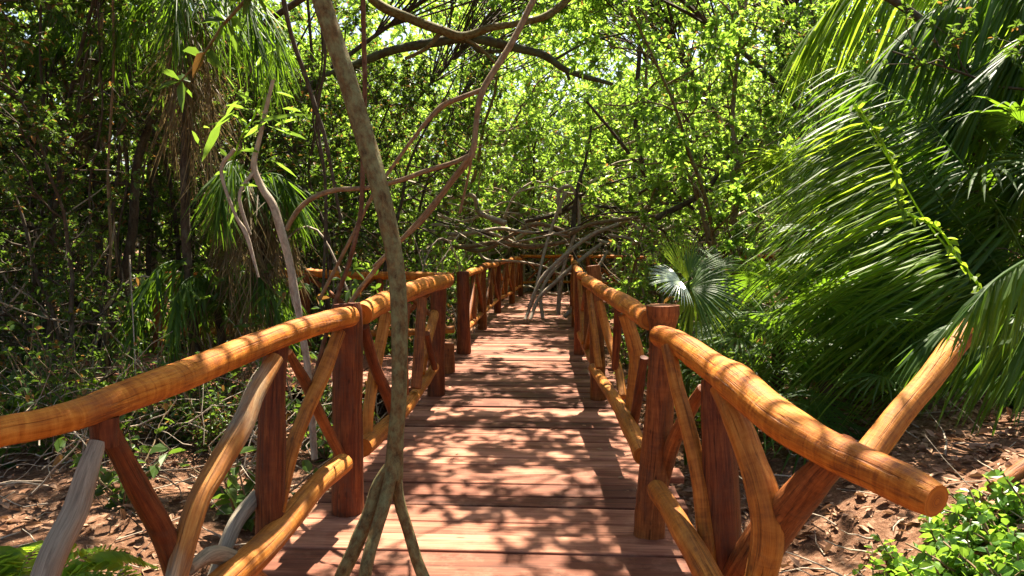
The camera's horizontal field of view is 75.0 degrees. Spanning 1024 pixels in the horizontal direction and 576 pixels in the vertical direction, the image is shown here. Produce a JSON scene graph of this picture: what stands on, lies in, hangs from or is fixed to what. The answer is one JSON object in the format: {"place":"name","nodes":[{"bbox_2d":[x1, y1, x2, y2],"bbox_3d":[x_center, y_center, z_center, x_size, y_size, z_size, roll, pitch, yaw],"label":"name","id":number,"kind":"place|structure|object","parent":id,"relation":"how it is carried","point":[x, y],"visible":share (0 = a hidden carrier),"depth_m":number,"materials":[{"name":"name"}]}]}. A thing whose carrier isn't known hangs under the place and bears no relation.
{"place":"outdoors","nodes":[
{"label":"outdoors","id":0,"kind":"place"},
{"bbox_2d":[1,0,1020,250],"label":"sky","id":1,"kind":"structure","parent":0,"point":[385,36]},
{"bbox_2d":[0,248,1023,575],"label":"ground","id":2,"kind":"structure","parent":0,"point":[840,498],"depth_m":4.46,"materials":[{"name":"soil"}]},
{"bbox_2d":[0,0,83,238],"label":"forest tree","id":3,"kind":"object","parent":2,"relation":"on","point":[58,6],"visible":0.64,"depth_m":6.37,"materials":[{"name":"green plant"}]},
{"bbox_2d":[0,8,125,281],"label":"forest tree","id":4,"kind":"object","parent":2,"relation":"on","point":[51,103],"visible":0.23,"depth_m":9.47,"materials":[{"name":"green plant"}]},
{"bbox_2d":[0,295,137,436],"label":"leafy plant","id":5,"kind":"object","parent":2,"relation":"on","point":[85,372],"visible":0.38,"depth_m":6.10,"materials":[{"name":"green plant"}]},
{"bbox_2d":[0,326,147,461],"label":"leafy plant","id":6,"kind":"object","parent":2,"relation":"on","point":[43,447],"visible":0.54,"depth_m":5.52,"materials":[{"name":"green plant"}]},
{"bbox_2d":[0,540,160,575],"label":"fern","id":7,"kind":"object","parent":2,"relation":"on","point":[13,562],"visible":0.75,"depth_m":2.39,"materials":[{"name":"green plant"}]},
{"bbox_2d":[0,21,162,388],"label":"forest tree","id":8,"kind":"object","parent":2,"relation":"on","point":[66,224],"visible":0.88,"depth_m":6.24,"materials":[{"name":"green plant"}]},
{"bbox_2d":[0,0,164,326],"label":"forest tree","id":9,"kind":"object","parent":2,"relation":"on","point":[10,65],"visible":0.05,"depth_m":10.76,"materials":[{"name":"green plant"}]},
{"bbox_2d":[0,0,167,374],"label":"forest tree","id":10,"kind":"object","parent":2,"relation":"on","point":[74,116],"visible":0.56,"depth_m":7.26,"materials":[{"name":"green plant"}]},
{"bbox_2d":[1,10,167,318],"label":"tree","id":11,"kind":"object","parent":2,"relation":"on","point":[59,18],"visible":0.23,"depth_m":9.32,"materials":[{"name":"green plant"}]},
{"bbox_2d":[4,329,169,447],"bbox_3d":[-3.420,0.893,5.806,1.320,1.100,1.018,-1,4,-15],"label":"leafy plant","id":12,"kind":"object","parent":2,"relation":"on","point":[129,414],"visible":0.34,"depth_m":5.63,"materials":[{"name":"green plant"}]},
{"bbox_2d":[106,0,114,381],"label":"thin tree","id":13,"kind":"object","parent":2,"relation":"on","point":[108,168],"visible":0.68,"depth_m":6.91,"materials":[{"name":"beige plant"}]},
{"bbox_2d":[52,403,184,510],"bbox_3d":[-2.614,1.229,4.530,0.784,0.623,0.971,-3,5,-39],"label":"leafy plant","id":14,"kind":"object","parent":2,"relation":"on","point":[116,499],"visible":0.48,"depth_m":4.52,"materials":[{"name":"green plant"}]},
{"bbox_2d":[0,0,251,350],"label":"forest tree","id":15,"kind":"object","parent":2,"relation":"on","point":[151,249],"visible":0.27,"depth_m":9.83,"materials":[{"name":"green plant"}]},
{"bbox_2d":[0,0,270,370],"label":"forest tree","id":16,"kind":"object","parent":2,"relation":"on","point":[67,73],"visible":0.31,"depth_m":8.40,"materials":[{"name":"green plant"}]},
{"bbox_2d":[0,0,270,340],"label":"mangrove tree","id":17,"kind":"object","parent":2,"relation":"on","point":[57,101],"visible":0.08,"depth_m":11.24,"materials":[{"name":"green plant"}]},
{"bbox_2d":[108,354,229,447],"bbox_3d":[-3.138,1.057,5.913,1.024,0.854,0.790,2,5,29],"label":"leafy plant","id":18,"kind":"object","parent":2,"relation":"on","point":[172,440],"visible":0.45,"depth_m":6.01,"materials":[{"name":"green plant"}]},
{"bbox_2d":[74,0,318,414],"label":"drooping palm","id":19,"kind":"object","parent":2,"relation":"on","point":[178,32],"visible":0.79,"depth_m":6.74,"materials":[{"name":"green plant"}]},
{"bbox_2d":[99,0,305,368],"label":"canopy tree","id":20,"kind":"object","parent":2,"relation":"on","point":[132,232],"visible":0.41,"depth_m":8.15,"materials":[{"name":"brown plant"}]},
{"bbox_2d":[367,0,571,63],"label":"tree limb","id":21,"kind":"object","parent":20,"relation":"attached to","point":[412,19],"visible":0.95,"depth_m":8.56,"materials":[{"name":"brown plant"}]},
{"bbox_2d":[28,0,379,350],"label":"forest tree","id":22,"kind":"object","parent":2,"relation":"on","point":[177,239],"visible":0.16,"depth_m":10.34,"materials":[{"name":"green plant"}]},
{"bbox_2d":[158,347,260,452],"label":"leafy plant","id":23,"kind":"object","parent":2,"relation":"on","point":[208,440],"visible":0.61,"depth_m":5.79,"materials":[{"name":"green plant"}]},
{"bbox_2d":[107,260,318,424],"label":"drooping palm","id":24,"kind":"object","parent":2,"relation":"on","point":[177,310],"visible":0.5,"depth_m":6.76,"materials":[{"name":"green plant"}]},
{"bbox_2d":[88,0,340,338],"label":"forest tree","id":25,"kind":"object","parent":2,"relation":"on","point":[157,227],"visible":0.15,"depth_m":9.74,"materials":[{"name":"green plant"}]},
{"bbox_2d":[19,25,427,319],"bbox_3d":[-5.019,-1.485,11.807,7.081,5.856,3.716,-2,4,-22],"label":"mangrove tree","id":26,"kind":"object","parent":2,"relation":"on","point":[344,158],"visible":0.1,"depth_m":11.56,"materials":[{"name":"green plant"}]},
{"bbox_2d":[165,357,289,445],"bbox_3d":[-2.473,1.075,5.846,0.794,0.858,1.030,4,6,44],"label":"leafy plant","id":27,"kind":"object","parent":2,"relation":"on","point":[226,413],"visible":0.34,"depth_m":5.75,"materials":[{"name":"green plant"}]},
{"bbox_2d":[71,0,384,300],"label":"forest tree","id":28,"kind":"object","parent":2,"relation":"on","point":[318,51],"visible":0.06,"depth_m":13.36,"materials":[{"name":"green plant"}]},
{"bbox_2d":[149,438,332,531],"bbox_3d":[-1.906,1.302,4.575,1.169,0.750,0.944,3,5,32],"label":"leafy plant","id":29,"kind":"object","parent":2,"relation":"on","point":[233,487],"visible":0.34,"depth_m":4.52,"materials":[{"name":"green plant"}]},
{"bbox_2d":[181,161,335,372],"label":"drooping palm","id":30,"kind":"object","parent":2,"relation":"on","point":[258,213],"visible":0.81,"depth_m":6.86,"materials":[{"name":"green plant"}]},
{"bbox_2d":[104,0,412,312],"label":"forest tree","id":31,"kind":"object","parent":2,"relation":"on","point":[347,26],"visible":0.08,"depth_m":12.52,"materials":[{"name":"green plant"}]},
{"bbox_2d":[219,79,317,459],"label":"crooked tree","id":32,"kind":"object","parent":2,"relation":"on","point":[283,238],"visible":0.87,"depth_m":4.64,"materials":[{"name":"grey plant"}]},
{"bbox_2d":[192,14,306,233],"bbox_3d":[-1.782,-1.098,4.699,0.884,1.495,0.633,0,4,3],"label":"climbing plant","id":33,"kind":"object","parent":32,"relation":"attached to","point":[213,136],"visible":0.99,"depth_m":4.52,"materials":[{"name":"green plant"}]},
{"bbox_2d":[133,0,435,344],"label":"mangrove tree","id":34,"kind":"object","parent":2,"relation":"on","point":[304,106],"visible":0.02,"depth_m":14.04,"materials":[{"name":"green plant"}]},
{"bbox_2d":[190,48,442,344],"bbox_3d":[-3.036,-1.455,10.932,3.235,5.577,4.084,2,4,21],"label":"forest tree","id":35,"kind":"object","parent":2,"relation":"on","point":[324,103],"visible":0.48,"depth_m":10.10,"materials":[{"name":"green plant"}]},
{"bbox_2d":[276,32,625,113],"bbox_3d":[-0.867,-3.029,9.372,5.017,1.121,0.182,0,4,2],"label":"tree limb","id":36,"kind":"object","parent":35,"relation":"attached to","point":[500,44],"visible":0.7,"depth_m":9.29,"materials":[{"name":"brown plant"}]},
{"bbox_2d":[316,34,328,403],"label":"thin tree","id":37,"kind":"object","parent":2,"relation":"on","point":[323,168],"visible":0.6,"depth_m":6.79,"materials":[{"name":"brown plant"}]},
{"bbox_2d":[212,16,497,340],"bbox_3d":[-2.414,-1.555,10.701,4.324,5.905,3.425,-1,4,-16],"label":"forest tree","id":38,"kind":"object","parent":2,"relation":"on","point":[430,177],"visible":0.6,"depth_m":10.70,"materials":[{"name":"green plant"}]},
{"bbox_2d":[238,0,476,257],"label":"canopy tree","id":39,"kind":"object","parent":2,"relation":"on","point":[384,27],"visible":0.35,"depth_m":11.38,"materials":[{"name":"brown plant"}]},
{"bbox_2d":[272,4,449,305],"bbox_3d":[-3.821,-2.427,14.938,4.228,7.568,4.980,1,4,12],"label":"mangrove tree","id":40,"kind":"object","parent":2,"relation":"on","point":[380,42],"visible":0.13,"depth_m":14.13,"materials":[{"name":"green plant"}]},
{"bbox_2d":[263,47,508,340],"bbox_3d":[-2.134,-1.674,12.054,3.425,5.905,4.324,2,5,30],"label":"forest tree","id":41,"kind":"object","parent":2,"relation":"on","point":[389,83],"visible":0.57,"depth_m":11.69,"materials":[{"name":"green plant"}]},
{"bbox_2d":[274,92,508,336],"bbox_3d":[-2.110,-1.272,13.040,3.394,5.347,6.466,1,4,9],"label":"mangrove tree","id":42,"kind":"object","parent":2,"relation":"on","point":[439,248],"visible":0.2,"depth_m":13.32,"materials":[{"name":"green plant"}]},
{"bbox_2d":[48,292,787,575],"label":"boardwalk","id":43,"kind":"structure","parent":2,"relation":"on","point":[540,498],"depth_m":4.50,"materials":[{"name":"brown wood"}]},
{"bbox_2d":[0,302,363,575],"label":"log railing","id":44,"kind":"object","parent":43,"relation":"on","point":[279,519],"visible":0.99,"depth_m":2.70,"materials":[{"name":"wood"}]},
{"bbox_2d":[158,0,429,575],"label":"forked tree","id":45,"kind":"object","parent":43,"relation":"on","point":[386,487],"visible":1,"depth_m":2.85,"materials":[{"name":"brown plant"}]},
{"bbox_2d":[152,268,454,354],"bbox_3d":[-2.927,0.552,9.368,4.235,1.662,0.186,0,4,0],"label":"log railing","id":46,"kind":"object","parent":43,"relation":"on","point":[379,277],"visible":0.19,"depth_m":9.29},
{"bbox_2d":[360,273,453,456],"bbox_3d":[-0.789,0.731,5.664,0.297,1.620,3.376,0,4,3],"label":"log railing","id":47,"kind":"object","parent":43,"relation":"on","point":[429,344],"visible":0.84,"depth_m":5.33,"materials":[{"name":"wood"}]},
{"bbox_2d":[285,0,536,413],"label":"forked branch","id":48,"kind":"object","parent":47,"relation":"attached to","point":[466,160],"visible":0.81,"depth_m":3.93,"materials":[{"name":"beige plant"}]},
{"bbox_2d":[311,0,366,380],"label":"hanging liana","id":49,"kind":"object","parent":48,"relation":"hanging from","point":[362,170],"visible":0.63,"depth_m":4.01,"materials":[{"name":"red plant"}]},
{"bbox_2d":[445,255,522,373],"bbox_3d":[-0.347,0.269,13.511,0.330,1.634,11.126,0,4,5],"label":"log railing","id":50,"kind":"object","parent":43,"relation":"on","point":[475,292],"visible":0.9,"depth_m":11.35,"materials":[{"name":"wood"}]},
{"bbox_2d":[570,257,589,362],"bbox_3d":[1.133,0.382,11.515,0.272,1.693,9.552,0,4,3],"label":"log railing","id":51,"kind":"object","parent":43,"relation":"on","point":[579,313],"visible":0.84,"depth_m":9.16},
{"bbox_2d":[581,265,648,463],"bbox_3d":[0.778,0.695,5.235,0.268,1.645,3.094,0,4,1],"label":"log railing","id":52,"kind":"object","parent":43,"relation":"on","point":[633,311],"visible":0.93,"depth_m":4.87,"materials":[{"name":"wood"}]},
{"bbox_2d":[518,254,777,284],"bbox_3d":[4.389,-0.174,19.712,8.469,1.623,0.170,0,4,5],"label":"log railing","id":53,"kind":"object","parent":43,"relation":"on","point":[553,257],"visible":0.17,"depth_m":19.85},
{"bbox_2d":[633,303,948,575],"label":"log railing","id":54,"kind":"object","parent":43,"relation":"on","point":[735,400],"visible":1,"depth_m":2.69,"materials":[{"name":"wood"}]},
{"bbox_2d":[330,116,506,298],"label":"mangrove tree","id":55,"kind":"object","parent":2,"relation":"on","point":[485,203],"visible":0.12,"depth_m":17.12,"materials":[{"name":"green plant"}]},
{"bbox_2d":[349,153,529,312],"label":"mangrove tree","id":56,"kind":"object","parent":2,"relation":"on","point":[476,189],"visible":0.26,"depth_m":17.19,"materials":[{"name":"green plant"}]},
{"bbox_2d":[0,176,892,548],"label":"dead twig tangle","id":57,"kind":"object","parent":2,"relation":"on","point":[150,424],"visible":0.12,"depth_m":7.06,"materials":[{"name":"wood"}]},
{"bbox_2d":[331,0,602,307],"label":"canopy tree","id":58,"kind":"object","parent":2,"relation":"on","point":[494,11],"visible":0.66,"depth_m":15.26,"materials":[{"name":"green plant"}]},
{"bbox_2d":[410,31,572,266],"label":"mangrove tree","id":59,"kind":"object","parent":2,"relation":"on","point":[556,80],"visible":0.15,"depth_m":22.82,"materials":[{"name":"green plant"}]},
{"bbox_2d":[401,0,595,282],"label":"mangrove tree","id":60,"kind":"object","parent":2,"relation":"on","point":[521,124],"visible":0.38,"depth_m":19.67,"materials":[{"name":"green plant"}]},
{"bbox_2d":[408,0,606,269],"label":"canopy tree","id":61,"kind":"object","parent":2,"relation":"on","point":[544,44],"visible":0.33,"depth_m":18.84,"materials":[{"name":"green plant"}]},
{"bbox_2d":[0,0,1019,293],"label":"distant foliage","id":62,"kind":"object","parent":2,"relation":"on","point":[396,32],"visible":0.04,"depth_m":32.16,"materials":[{"name":"green plant"}]},
{"bbox_2d":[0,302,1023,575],"bbox_3d":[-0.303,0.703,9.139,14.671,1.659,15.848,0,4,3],"label":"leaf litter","id":63,"kind":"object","parent":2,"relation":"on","point":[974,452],"visible":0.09,"depth_m":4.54,"materials":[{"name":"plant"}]},
{"bbox_2d":[0,227,1023,438],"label":"undergrowth","id":64,"kind":"object","parent":2,"relation":"on","point":[24,306],"visible":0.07,"depth_m":8.17,"materials":[{"name":"green plant"}]},
{"bbox_2d":[0,352,1023,575],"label":"fallen twigs","id":65,"kind":"object","parent":2,"relation":"on","point":[826,568],"visible":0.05,"depth_m":4.30,"materials":[{"name":"brown plant"}]},
{"bbox_2d":[410,116,633,268],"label":"mangrove tree","id":66,"kind":"object","parent":2,"relation":"on","point":[615,196],"visible":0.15,"depth_m":21.41,"materials":[{"name":"green plant"}]},
{"bbox_2d":[462,92,581,291],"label":"mangrove tree","id":67,"kind":"object","parent":2,"relation":"on","point":[531,160],"visible":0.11,"depth_m":23.50,"materials":[{"name":"green plant"}]},
{"bbox_2d":[309,117,791,301],"bbox_3d":[1.895,-1.440,21.379,21.236,8.007,9.241,0,4,3],"label":"tangled limb mass","id":68,"kind":"object","parent":2,"relation":"on","point":[514,209],"visible":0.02,"depth_m":21.13,"materials":[{"name":"brown plant"}]},
{"bbox_2d":[490,81,623,291],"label":"mangrove tree","id":69,"kind":"object","parent":2,"relation":"on","point":[549,168],"visible":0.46,"depth_m":19.83,"materials":[{"name":"green plant"}]},
{"bbox_2d":[436,46,677,256],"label":"mangrove tree","id":70,"kind":"object","parent":2,"relation":"on","point":[559,105],"visible":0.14,"depth_m":23.06,"materials":[{"name":"green plant"}]},
{"bbox_2d":[319,115,822,303],"bbox_3d":[1.517,-2.027,21.849,19.279,6.919,9.358,0,4,3],"label":"tangled root mass","id":71,"kind":"object","parent":2,"relation":"on","point":[519,237],"visible":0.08,"depth_m":21.12,"materials":[{"name":"grey plant"}]},
{"bbox_2d":[538,0,716,242],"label":"canopy tree","id":72,"kind":"object","parent":2,"relation":"on","point":[566,26],"visible":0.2,"depth_m":18.47,"materials":[{"name":"green plant"}]},
{"bbox_2d":[522,86,784,280],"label":"mangrove tree","id":73,"kind":"object","parent":2,"relation":"on","point":[596,147],"visible":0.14,"depth_m":21.36,"materials":[{"name":"green plant"}]},
{"bbox_2d":[555,0,762,308],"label":"canopy tree","id":74,"kind":"object","parent":2,"relation":"on","point":[606,8],"visible":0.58,"depth_m":15.04,"materials":[{"name":"green plant"}]},
{"bbox_2d":[580,121,771,349],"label":"mangrove tree","id":75,"kind":"object","parent":2,"relation":"on","point":[659,195],"visible":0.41,"depth_m":11.41,"materials":[{"name":"green plant"}]},
{"bbox_2d":[578,62,775,313],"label":"mangrove tree","id":76,"kind":"object","parent":2,"relation":"on","point":[739,117],"visible":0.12,"depth_m":15.21,"materials":[{"name":"green plant"}]},
{"bbox_2d":[575,83,788,315],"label":"mangrove tree","id":77,"kind":"object","parent":2,"relation":"on","point":[602,173],"visible":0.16,"depth_m":16.89,"materials":[{"name":"green plant"}]},
{"bbox_2d":[577,44,805,253],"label":"mangrove tree","id":78,"kind":"object","parent":2,"relation":"on","point":[616,90],"visible":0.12,"depth_m":20.21,"materials":[{"name":"green plant"}]},
{"bbox_2d":[568,0,818,362],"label":"mangrove tree","id":79,"kind":"object","parent":2,"relation":"on","point":[731,120],"visible":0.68,"depth_m":10.67,"materials":[{"name":"green plant"}]},
{"bbox_2d":[586,47,747,220],"bbox_3d":[2.709,-2.687,11.720,2.828,3.012,0.112,0,4,3],"label":"thin branch","id":80,"kind":"object","parent":79,"relation":"attached to","point":[675,208],"visible":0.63,"depth_m":11.74,"materials":[{"name":"brown plant"}]},
{"bbox_2d":[648,232,752,464],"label":"fan palm","id":81,"kind":"object","parent":2,"relation":"on","point":[703,291],"visible":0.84,"depth_m":5.42,"materials":[{"name":"plant"}]},
{"bbox_2d":[661,10,832,333],"bbox_3d":[4.550,-1.700,12.430,3.435,6.148,4.046,1,4,14],"label":"mangrove tree","id":82,"kind":"object","parent":2,"relation":"on","point":[723,89],"visible":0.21,"depth_m":12.10,"materials":[{"name":"green plant"}]},
{"bbox_2d":[661,0,832,244],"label":"canopy tree","id":83,"kind":"object","parent":2,"relation":"on","point":[696,15],"visible":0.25,"depth_m":11.46,"materials":[{"name":"green plant"}]},
{"bbox_2d":[678,346,873,473],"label":"fan palm","id":84,"kind":"object","parent":2,"relation":"on","point":[803,404],"visible":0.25,"depth_m":5.44,"materials":[{"name":"green plant"}]},
{"bbox_2d":[565,0,1002,365],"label":"forest tree","id":85,"kind":"object","parent":2,"relation":"on","point":[738,198],"visible":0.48,"depth_m":8.60,"materials":[{"name":"green plant"}]},
{"bbox_2d":[712,135,872,376],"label":"fan palm","id":86,"kind":"object","parent":2,"relation":"on","point":[769,161],"visible":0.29,"depth_m":9.20,"materials":[{"name":"green plant"}]},
{"bbox_2d":[671,248,916,432],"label":"fan palm","id":87,"kind":"object","parent":2,"relation":"on","point":[727,260],"visible":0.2,"depth_m":6.29,"materials":[{"name":"green plant"}]},
{"bbox_2d":[731,0,904,337],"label":"forest tree","id":88,"kind":"object","parent":2,"relation":"on","point":[797,20],"visible":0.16,"depth_m":11.91,"materials":[{"name":"green plant"}]},
{"bbox_2d":[692,258,968,429],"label":"fan palm","id":89,"kind":"object","parent":2,"relation":"on","point":[837,307],"visible":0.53,"depth_m":5.66,"materials":[{"name":"green plant"}]},
{"bbox_2d":[709,64,1023,451],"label":"feather palm","id":90,"kind":"object","parent":2,"relation":"on","point":[992,311],"visible":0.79,"depth_m":5.47,"materials":[{"name":"green plant"}]},
{"bbox_2d":[849,100,981,292],"bbox_3d":[3.114,-0.576,5.067,1.073,1.706,0.218,0,4,3],"label":"climbing vine","id":91,"kind":"object","parent":90,"relation":"attached to","point":[900,187],"visible":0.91,"depth_m":5.05,"materials":[{"name":"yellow plant"}]},
{"bbox_2d":[750,4,1023,318],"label":"tree","id":92,"kind":"object","parent":2,"relation":"on","point":[801,34],"visible":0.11,"depth_m":10.01,"materials":[{"name":"green plant"}]},
{"bbox_2d":[759,150,1023,388],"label":"fan palm","id":93,"kind":"object","parent":2,"relation":"on","point":[971,211],"visible":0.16,"depth_m":6.78,"materials":[{"name":"green plant"}]},
{"bbox_2d":[771,0,1023,309],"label":"feather palm","id":94,"kind":"object","parent":2,"relation":"on","point":[992,73],"visible":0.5,"depth_m":6.87,"materials":[{"name":"green plant"}]},
{"bbox_2d":[894,549,978,575],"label":"leafy plant","id":95,"kind":"object","parent":2,"relation":"on","point":[928,567],"visible":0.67,"depth_m":3.34,"materials":[{"name":"green plant"}]},
{"bbox_2d":[871,0,1023,289],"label":"tree","id":96,"kind":"object","parent":2,"relation":"on","point":[944,52],"visible":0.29,"depth_m":6.55,"materials":[{"name":"green plant"}]},
{"bbox_2d":[873,45,1023,219],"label":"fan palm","id":97,"kind":"object","parent":2,"relation":"on","point":[1000,132],"visible":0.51,"depth_m":6.18,"materials":[{"name":"green plant"}]},
{"bbox_2d":[917,510,985,549],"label":"leafy plant","id":98,"kind":"object","parent":2,"relation":"on","point":[964,530],"visible":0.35,"depth_m":3.57,"materials":[{"name":"green plant"}]},
{"bbox_2d":[905,526,1023,575],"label":"leafy plant","id":99,"kind":"object","parent":2,"relation":"on","point":[945,553],"visible":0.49,"depth_m":3.38,"materials":[{"name":"green plant"}]},
{"bbox_2d":[942,535,1023,575],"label":"leafy plant","id":100,"kind":"object","parent":2,"relation":"on","point":[997,568],"visible":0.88,"depth_m":3.25,"materials":[{"name":"green plant"}]},
{"bbox_2d":[943,480,1023,532],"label":"leafy plant","id":101,"kind":"object","parent":2,"relation":"on","point":[960,507],"visible":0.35,"depth_m":3.63,"materials":[{"name":"green plant"}]},
{"bbox_2d":[955,488,1023,564],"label":"leafy plant","id":102,"kind":"object","parent":2,"relation":"on","point":[1007,532],"visible":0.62,"depth_m":3.44,"materials":[{"name":"green plant"}]},
{"bbox_2d":[982,468,1023,520],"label":"leafy plant","id":103,"kind":"object","parent":2,"relation":"on","point":[1009,496],"visible":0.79,"depth_m":3.58,"materials":[{"name":"green plant"}]},
{"bbox_2d":[339,45,804,320],"bbox_3d":[0.691,-2.123,13.926,15.334,5.347,4.026,0,4,3],"label":"mangrove tree","id":104,"kind":"object","parent":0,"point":[572,229],"visible":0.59,"depth_m":13.66,"materials":[{"name":"green plant"}]},
{"bbox_2d":[849,319,980,483],"bbox_3d":[2.010,0.473,3.252,1.164,0.796,0.134,-2,5,-29],"label":"leaning log","id":105,"kind":"object","parent":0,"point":[890,425],"visible":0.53,"depth_m":3.16,"materials":[{"name":"wood"}]},
{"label":"canopy tree","id":106,"kind":"object","parent":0,"visible":0},
{"bbox_2d":[281,0,342,223],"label":"hanging liana","id":107,"kind":"object","parent":106,"relation":"hanging from","point":[301,65],"visible":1,"depth_m":6.47,"materials":[{"name":"brown plant"}]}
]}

